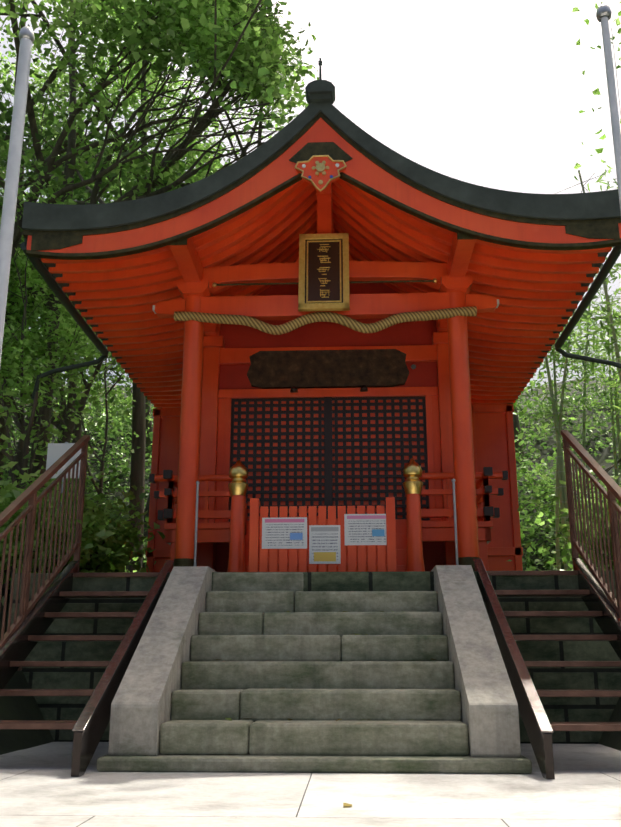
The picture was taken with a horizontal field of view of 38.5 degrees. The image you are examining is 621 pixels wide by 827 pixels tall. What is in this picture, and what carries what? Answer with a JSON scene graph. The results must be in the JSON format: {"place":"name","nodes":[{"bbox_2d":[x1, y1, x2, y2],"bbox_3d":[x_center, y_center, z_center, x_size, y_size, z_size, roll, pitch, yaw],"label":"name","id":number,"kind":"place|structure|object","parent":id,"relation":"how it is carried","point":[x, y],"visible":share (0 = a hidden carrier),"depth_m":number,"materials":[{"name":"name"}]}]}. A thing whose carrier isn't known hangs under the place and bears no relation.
{"place":"outdoors","nodes":[
{"label":"outdoors","id":0,"kind":"place"},
{"bbox_2d":[0,742,620,826],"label":"forecourt pavement","id":1,"kind":"structure","parent":0,"point":[40,786],"depth_m":4.54,"materials":[{"name":"concrete"}]},
{"bbox_2d":[0,26,34,364],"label":"flag pole","id":2,"kind":"object","parent":1,"relation":"on","point":[26,37],"visible":1,"depth_m":7.54,"materials":[{"name":"metal"}]},
{"bbox_2d":[0,435,173,776],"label":"metal stairs","id":3,"kind":"structure","parent":1,"relation":"on","point":[38,615],"depth_m":7.01,"materials":[{"name":"metal"}]},
{"bbox_2d":[96,565,531,773],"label":"stone stairs","id":4,"kind":"structure","parent":1,"relation":"on","point":[182,693],"depth_m":6.19,"materials":[{"name":"stone"}]},
{"bbox_2d":[216,611,435,805],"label":"fallen leaves","id":5,"kind":"object","parent":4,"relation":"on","point":[345,804],"visible":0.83,"depth_m":6.04,"materials":[{"name":"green plant"}]},
{"bbox_2d":[473,430,620,778],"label":"metal stairs","id":6,"kind":"structure","parent":1,"relation":"on","point":[601,601],"depth_m":7.04,"materials":[{"name":"metal"}]},
{"bbox_2d":[0,377,620,754],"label":"terrain","id":7,"kind":"structure","parent":0,"point":[18,708],"depth_m":25.83,"materials":[{"name":"green plant"}]},
{"bbox_2d":[0,218,107,587],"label":"sapling wood","id":8,"kind":"object","parent":7,"relation":"on","point":[25,388],"visible":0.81,"depth_m":12.76,"materials":[{"name":"green plant"}]},
{"bbox_2d":[0,104,108,412],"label":"sapling wood","id":9,"kind":"object","parent":7,"relation":"on","point":[41,316],"visible":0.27,"depth_m":14.54,"materials":[{"name":"green plant"}]},
{"bbox_2d":[0,142,109,487],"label":"sapling wood","id":10,"kind":"object","parent":7,"relation":"on","point":[26,270],"visible":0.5,"depth_m":14.22,"materials":[{"name":"green plant"}]},
{"bbox_2d":[46,442,80,560],"bbox_3d":[-2.625,1.361,9.257,0.380,2.189,0.055,-1,-16,2],"label":"notice sign","id":11,"kind":"object","parent":7,"relation":"on","point":[56,452],"visible":0.38,"depth_m":9.48,"materials":[{"name":"metal"}]},
{"bbox_2d":[0,0,150,571],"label":"tree","id":12,"kind":"object","parent":7,"relation":"on","point":[137,477],"visible":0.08,"depth_m":17.78,"materials":[{"name":"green plant"}]},
{"bbox_2d":[0,268,152,506],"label":"sapling wood","id":13,"kind":"object","parent":7,"relation":"on","point":[106,403],"visible":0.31,"depth_m":16.02,"materials":[{"name":"green plant"}]},
{"bbox_2d":[0,445,164,605],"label":"shrub stems","id":14,"kind":"object","parent":7,"relation":"on","point":[102,538],"visible":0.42,"depth_m":9.76,"materials":[{"name":"green plant"}]},
{"bbox_2d":[0,0,192,491],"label":"forest tree","id":15,"kind":"object","parent":7,"relation":"on","point":[6,115],"visible":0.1,"depth_m":15.88,"materials":[{"name":"green plant"}]},
{"bbox_2d":[4,88,192,509],"bbox_3d":[-7.103,-2.841,25.306,14.381,13.161,12.506,-1,-16,2],"label":"forest tree","id":16,"kind":"object","parent":7,"relation":"on","point":[87,172],"visible":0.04,"depth_m":25.34,"materials":[{"name":"green plant"}]},
{"bbox_2d":[8,0,230,490],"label":"tree","id":17,"kind":"object","parent":7,"relation":"on","point":[46,411],"visible":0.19,"depth_m":15.08,"materials":[{"name":"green plant"}]},
{"bbox_2d":[3,95,264,463],"bbox_3d":[-6.589,-4.426,29.175,11.974,12.688,11.017,-1,-16,2],"label":"forest tree","id":18,"kind":"object","parent":7,"relation":"on","point":[147,401],"depth_m":28.18,"materials":[{"name":"green plant"}]},
{"bbox_2d":[0,0,303,495],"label":"tree","id":19,"kind":"object","parent":7,"relation":"on","point":[215,28],"visible":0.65,"depth_m":12.26,"materials":[{"name":"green plant"}]},
{"bbox_2d":[0,0,314,316],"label":"tree","id":20,"kind":"object","parent":7,"relation":"on","point":[53,78],"visible":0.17,"depth_m":19.55,"materials":[{"name":"green plant"}]},
{"bbox_2d":[0,0,318,332],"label":"tree","id":21,"kind":"object","parent":7,"relation":"on","point":[148,24],"visible":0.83,"depth_m":14.07,"materials":[{"name":"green plant"}]},
{"bbox_2d":[0,0,593,567],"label":"tree","id":22,"kind":"object","parent":7,"relation":"on","point":[178,144],"visible":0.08,"depth_m":23.16,"materials":[{"name":"green plant"}]},
{"bbox_2d":[0,343,620,587],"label":"undergrowth foliage","id":23,"kind":"object","parent":7,"relation":"on","point":[531,538],"visible":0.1,"depth_m":26.69,"materials":[{"name":"green plant"}]},
{"bbox_2d":[7,571,620,743],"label":"stone platform","id":24,"kind":"structure","parent":7,"relation":"on","point":[578,709],"depth_m":7.86,"materials":[{"name":"grey stone"}]},
{"bbox_2d":[249,497,396,571],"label":"picket gate","id":25,"kind":"structure","parent":24,"relation":"on","point":[262,562],"depth_m":8.77,"materials":[{"name":"red wood"}]},
{"bbox_2d":[262,517,306,548],"bbox_3d":[-0.258,1.188,8.824,0.450,0.310,0.006,-1,-16,2],"label":"poster","id":26,"kind":"object","parent":25,"relation":"attached to","point":[285,533],"visible":1,"depth_m":8.82,"materials":[{"name":"white paper"}]},
{"bbox_2d":[309,525,340,563],"bbox_3d":[0.142,1.294,8.776,0.310,0.380,0.006,-1,-16,2],"label":"poster","id":27,"kind":"object","parent":25,"relation":"attached to","point":[324,544],"visible":1,"depth_m":8.77,"materials":[{"name":"white paper"}]},
{"bbox_2d":[344,514,386,544],"bbox_3d":[0.556,1.149,8.797,0.440,0.310,0.006,-1,-16,2],"label":"poster","id":28,"kind":"object","parent":25,"relation":"attached to","point":[364,529],"visible":1,"depth_m":8.79,"materials":[{"name":"white paper"}]},
{"bbox_2d":[194,478,458,565],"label":"poles","id":29,"kind":"object","parent":24,"relation":"on","point":[453,480],"visible":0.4,"depth_m":9.11,"materials":[{"name":"metal"}]},
{"bbox_2d":[149,458,507,571],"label":"veranda railings","id":30,"kind":"object","parent":24,"relation":"on","point":[237,514],"visible":0.65,"depth_m":9.93,"materials":[{"name":"red paint"}]},
{"bbox_2d":[145,194,522,571],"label":"shrine building","id":31,"kind":"structure","parent":24,"relation":"on","point":[466,441],"depth_m":10.84,"materials":[{"name":"red wood"}]},
{"bbox_2d":[20,238,620,399],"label":"rain gutters","id":32,"kind":"object","parent":31,"relation":"on","point":[78,318],"visible":0.96,"depth_m":10.91,"materials":[{"name":"grey paint"}]},
{"bbox_2d":[26,117,620,407],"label":"roof eaves","id":33,"kind":"object","parent":31,"relation":"on","point":[536,280],"visible":0.58,"depth_m":10.03,"materials":[{"name":"red wood"}]},
{"bbox_2d":[22,58,620,239],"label":"roof","id":34,"kind":"structure","parent":33,"relation":"on","point":[588,208],"depth_m":9.05,"materials":[{"name":"black metal"}]},
{"bbox_2d":[298,233,349,311],"bbox_3d":[0.150,-1.581,9.897,0.560,0.986,0.213,-1,-16,2],"label":"shrine plaque","id":35,"kind":"object","parent":31,"relation":"attached to","point":[323,272],"visible":1,"depth_m":9.87,"materials":[{"name":"gold metal"}]},
{"bbox_2d":[174,306,476,334],"bbox_3d":[0.154,-1.021,9.838,3.363,0.307,0.168,-1,-16,2],"label":"rope","id":36,"kind":"object","parent":31,"relation":"attached to","point":[309,318],"visible":0.96,"depth_m":9.78,"materials":[{"name":"beige fabric"}]},
{"bbox_2d":[229,396,429,521],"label":"lattice doors","id":37,"kind":"structure","parent":31,"relation":"attached to","point":[328,484],"depth_m":10.94,"materials":[{"name":"black paint"}]},
{"bbox_2d":[247,349,415,392],"bbox_3d":[0.255,-0.536,11.134,2.120,0.560,0.164,-1,-16,2],"label":"wooden board","id":38,"kind":"object","parent":31,"relation":"attached to","point":[363,369],"visible":0.92,"depth_m":11.15,"materials":[{"name":"brown wood"}]},
{"bbox_2d":[507,460,620,570],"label":"shrub stems","id":39,"kind":"object","parent":7,"relation":"on","point":[563,528],"visible":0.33,"depth_m":9.40,"materials":[{"name":"green plant"}]},
{"bbox_2d":[513,184,616,461],"bbox_3d":[6.089,-3.630,29.393,14.111,11.328,11.141,7,-17,-23],"label":"forest tree","id":40,"kind":"object","parent":7,"relation":"on","point":[516,424],"visible":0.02,"depth_m":27.58,"materials":[{"name":"green plant"}]},
{"bbox_2d":[513,1,620,570],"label":"tree","id":41,"kind":"object","parent":7,"relation":"on","point":[524,468],"visible":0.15,"depth_m":20.84,"materials":[{"name":"green plant"}]},
{"bbox_2d":[516,155,620,570],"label":"bamboo grove culms","id":42,"kind":"object","parent":7,"relation":"on","point":[610,329],"visible":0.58,"depth_m":18.24,"materials":[{"name":"green plant"}]},
{"bbox_2d":[582,18,620,111],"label":"leaves","id":43,"kind":"object","parent":7,"relation":"on","point":[599,47],"visible":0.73,"depth_m":23.44,"materials":[{"name":"green plant"}]},
{"bbox_2d":[596,4,620,212],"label":"flag pole","id":44,"kind":"object","parent":7,"relation":"on","point":[603,13],"visible":1,"depth_m":7.86,"materials":[{"name":"metal"}]},
{"bbox_2d":[0,0,620,390],"label":"sky","id":45,"kind":"structure","parent":0,"point":[485,93],"materials":[{"name":"white"}]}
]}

